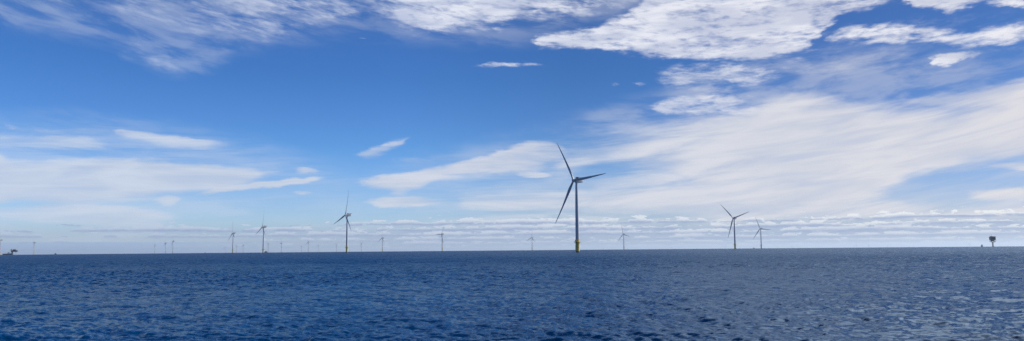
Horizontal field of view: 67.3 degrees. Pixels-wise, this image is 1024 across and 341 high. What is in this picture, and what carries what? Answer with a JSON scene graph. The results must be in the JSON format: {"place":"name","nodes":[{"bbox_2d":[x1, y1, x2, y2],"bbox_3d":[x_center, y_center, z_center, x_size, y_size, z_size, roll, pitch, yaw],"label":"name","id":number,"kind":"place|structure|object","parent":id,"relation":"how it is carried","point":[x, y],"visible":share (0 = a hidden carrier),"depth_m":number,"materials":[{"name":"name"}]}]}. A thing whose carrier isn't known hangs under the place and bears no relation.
{"place":"outdoors","nodes":[
{"label":"outdoors","id":0,"kind":"place"},
{"bbox_2d":[0,246,1023,340],"bbox_3d":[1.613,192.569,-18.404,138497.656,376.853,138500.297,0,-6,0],"label":"water","id":1,"kind":"structure","parent":0,"point":[878,294],"depth_m":91.42,"materials":[{"name":"blue liquid"}]},
{"bbox_2d":[227,228,235,252],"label":"wind turbine","id":2,"kind":"object","parent":1,"relation":"in","point":[233,233],"visible":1,"depth_m":4360.03,"materials":[{"name":"grey paint"}]},
{"bbox_2d":[255,217,266,252],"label":"wind turbine","id":3,"kind":"object","parent":1,"relation":"in","point":[263,227],"visible":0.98,"depth_m":3284.93,"materials":[{"name":"grey paint"}]},
{"bbox_2d":[334,190,351,252],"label":"wind turbine","id":4,"kind":"object","parent":1,"relation":"in","point":[346,216],"visible":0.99,"depth_m":2262.90,"materials":[{"name":"grey paint"}]},
{"bbox_2d":[556,144,605,251],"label":"wind turbine","id":5,"kind":"object","parent":1,"relation":"in","point":[576,180],"visible":0.97,"depth_m":1178.74,"materials":[{"name":"pale grey paint"},{"name":"yellow paint"}]},
{"bbox_2d":[720,204,747,248],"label":"wind turbine","id":6,"kind":"object","parent":1,"relation":"in","point":[734,218],"visible":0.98,"depth_m":2753.22,"materials":[{"name":"grey paint"}]},
{"bbox_2d":[753,217,769,248],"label":"wind turbine","id":7,"kind":"object","parent":1,"relation":"in","point":[760,234],"visible":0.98,"depth_m":4315.43,"materials":[{"name":"grey paint"}]},
{"bbox_2d":[989,235,995,246],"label":"transformer platform","id":8,"kind":"structure","parent":1,"relation":"in","point":[992,238],"depth_m":3378.08,"materials":[{"name":"grey paint"}]},
{"bbox_2d":[0,0,1023,254],"label":"sky","id":9,"kind":"structure","parent":0,"point":[127,126],"materials":[{"name":"blue"}]}
]}

